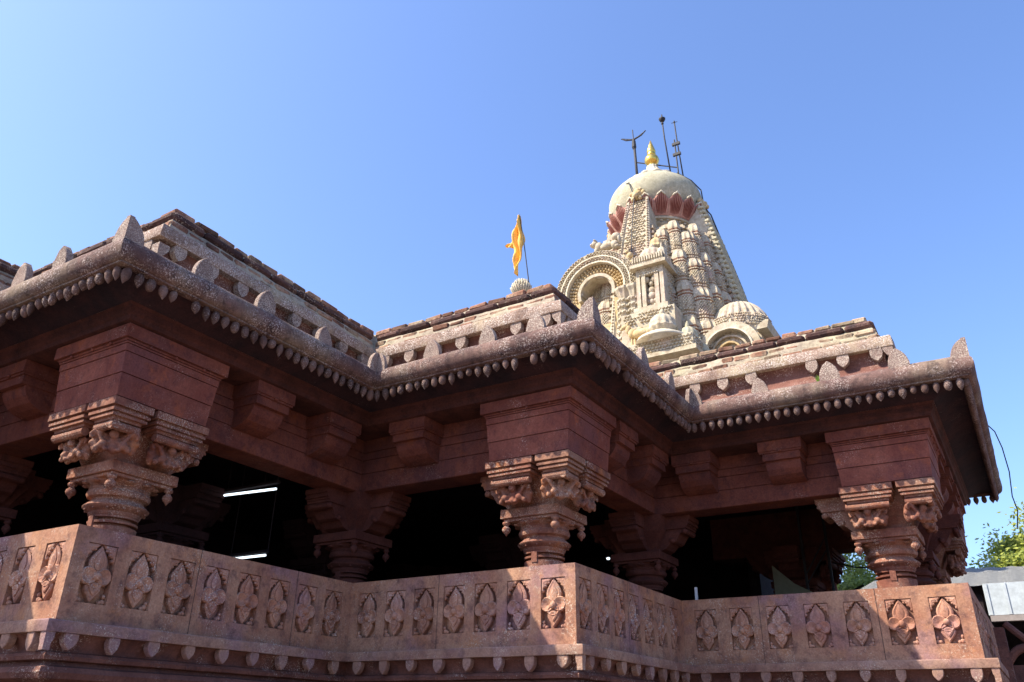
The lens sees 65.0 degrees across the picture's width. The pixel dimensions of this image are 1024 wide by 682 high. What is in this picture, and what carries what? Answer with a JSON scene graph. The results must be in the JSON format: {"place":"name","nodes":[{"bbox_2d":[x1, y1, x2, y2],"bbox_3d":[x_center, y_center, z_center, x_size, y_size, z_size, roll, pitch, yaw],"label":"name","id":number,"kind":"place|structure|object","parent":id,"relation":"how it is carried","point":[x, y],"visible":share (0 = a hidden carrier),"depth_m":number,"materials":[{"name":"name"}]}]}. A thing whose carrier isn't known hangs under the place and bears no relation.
{"place":"outdoors","nodes":[
{"label":"outdoors","id":0,"kind":"place"},
{"bbox_2d":[0,0,1023,581],"label":"sky","id":1,"kind":"structure","parent":0,"point":[850,160],"materials":[{"name":"blue"}]},
{"bbox_2d":[821,568,836,591],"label":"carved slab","id":2,"kind":"structure","parent":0,"point":[827,584],"depth_m":13.92,"materials":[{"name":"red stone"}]},
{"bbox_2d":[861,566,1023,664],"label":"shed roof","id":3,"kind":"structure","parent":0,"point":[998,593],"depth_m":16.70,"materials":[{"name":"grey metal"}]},
{"bbox_2d":[1013,665,1023,681],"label":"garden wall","id":4,"kind":"structure","parent":0,"point":[1019,672],"depth_m":13.27,"materials":[{"name":"stone"}]},
{"label":"ground","id":5,"kind":"structure","parent":0,"visible":0},
{"bbox_2d":[0,208,1008,681],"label":"temple hall","id":6,"kind":"structure","parent":5,"relation":"on","point":[450,486],"depth_m":9.49,"materials":[{"name":"stone"}]},
{"bbox_2d":[224,461,280,495],"bbox_3d":[-3.498,1.635,10.714,1.210,0.865,0.060,-14,-30,28],"label":"tube light","id":7,"kind":"object","parent":6,"relation":"hanging from","point":[252,486],"visible":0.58,"depth_m":10.49,"materials":[{"name":"white plastic"}]},
{"bbox_2d":[229,465,278,558],"bbox_3d":[-3.474,2.158,10.963,0.712,1.590,0.060,-14,-30,28],"label":"tube light","id":8,"kind":"object","parent":6,"relation":"hanging from","point":[245,555],"visible":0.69,"depth_m":10.66,"materials":[{"name":"white plastic"}]},
{"bbox_2d":[505,214,529,286],"bbox_3d":[0.090,-0.964,12.161,0.477,2.281,0.155,-14,-30,28],"label":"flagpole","id":9,"kind":"object","parent":6,"relation":"on","point":[518,241],"visible":0.98,"depth_m":12.42,"materials":[{"name":"fabric"}]},
{"bbox_2d":[510,278,531,292],"bbox_3d":[0.132,-0.443,11.875,0.331,1.094,0.332,-14,-30,28],"label":"roof finial","id":10,"kind":"object","parent":6,"relation":"on","point":[520,284],"visible":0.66,"depth_m":11.93,"materials":[{"name":"white stone"}]},
{"bbox_2d":[605,508,610,559],"bbox_3d":[1.680,3.398,14.159,0.100,0.902,0.095,-14,-30,28],"label":"spot lamp","id":11,"kind":"object","parent":6,"relation":"hanging from","point":[608,557],"visible":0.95,"depth_m":13.99,"materials":[{"name":"white metal"}]},
{"bbox_2d":[694,587,697,599],"bbox_3d":[2.449,3.660,10.549,0.030,0.820,0.030,-14,-30,28],"label":"white rod","id":12,"kind":"object","parent":6,"relation":"on","point":[696,593],"visible":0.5,"depth_m":10.68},
{"bbox_2d":[772,566,811,594],"bbox_3d":[4.630,4.075,12.492,1.010,1.220,0.030,-14,-30,28],"label":"partition board","id":13,"kind":"object","parent":6,"relation":"on","point":[783,584],"visible":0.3,"depth_m":12.77,"materials":[{"name":"grey"}]},
{"bbox_2d":[795,506,834,590],"bbox_3d":[5.050,3.978,13.174,0.440,2.600,0.040,-14,-30,28],"label":"iron frame","id":14,"kind":"object","parent":6,"relation":"on","point":[806,571],"visible":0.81,"depth_m":13.36,"materials":[{"name":"black metal"}]},
{"bbox_2d":[832,562,866,589],"bbox_3d":[5.418,3.605,12.695,0.624,0.595,2.350,-4,-26,11],"label":"hanging cable","id":15,"kind":"object","parent":6,"relation":"hanging from","point":[859,587],"visible":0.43,"depth_m":13.36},
{"bbox_2d":[988,425,1017,528],"bbox_3d":[6.953,1.892,11.313,0.124,1.506,0.016,-14,-30,28],"label":"dangling wire","id":16,"kind":"object","parent":6,"relation":"hanging from","point":[1009,474],"visible":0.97,"depth_m":11.29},
{"bbox_2d":[557,140,780,362],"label":"temple spire","id":17,"kind":"structure","parent":5,"relation":"on","point":[671,289],"depth_m":23.88,"materials":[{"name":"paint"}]},
{"bbox_2d":[626,182,634,258],"bbox_3d":[3.795,-2.987,25.625,0.460,7.712,2.893,-5,-26,12],"label":"spire cable","id":18,"kind":"object","parent":17,"relation":"hanging from","point":[632,218],"visible":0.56,"depth_m":25.44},
{"bbox_2d":[621,130,676,173],"bbox_3d":[4.888,-6.636,28.666,2.062,2.752,0.162,-14,-30,28],"label":"winged antenna","id":19,"kind":"object","parent":17,"relation":"on","point":[634,151],"visible":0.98,"depth_m":29.04,"materials":[{"name":"metal"}]},
{"bbox_2d":[659,114,670,171],"bbox_3d":[5.402,-6.909,28.437,0.240,2.862,0.273,11,-27,-20],"label":"lamp mast","id":20,"kind":"object","parent":17,"relation":"on","point":[661,119],"visible":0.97,"depth_m":28.63,"materials":[{"name":"metal"}]},
{"bbox_2d":[671,121,683,175],"bbox_3d":[5.775,-6.665,28.077,0.324,2.722,0.080,-14,-30,28],"label":"twin rod","id":21,"kind":"object","parent":17,"relation":"on","point":[674,145],"visible":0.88,"depth_m":28.05,"materials":[{"name":"metal"}]},
{"bbox_2d":[677,172,746,298],"bbox_3d":[6.661,-2.273,25.634,2.272,7.518,0.309,0,-26,2],"label":"spire cable","id":22,"kind":"object","parent":17,"relation":"attached to","point":[712,220],"visible":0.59,"depth_m":26.42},
{"bbox_2d":[837,553,875,590],"bbox_3d":[10.789,9.130,23.108,5.610,7.172,4.761,-14,-30,28],"label":"leafy tree","id":23,"kind":"object","parent":5,"relation":"on","point":[854,578],"visible":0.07,"depth_m":23.82,"materials":[{"name":"green plant"}]},
{"bbox_2d":[965,487,1023,567],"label":"leafy tree","id":24,"kind":"object","parent":5,"relation":"on","point":[1008,550],"visible":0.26,"depth_m":22.95,"materials":[{"name":"green plant"}]},
{"bbox_2d":[993,621,1023,681],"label":"arched bracket","id":25,"kind":"object","parent":5,"relation":"on","point":[1007,658],"visible":0.86,"depth_m":10.19,"materials":[{"name":"stone"}]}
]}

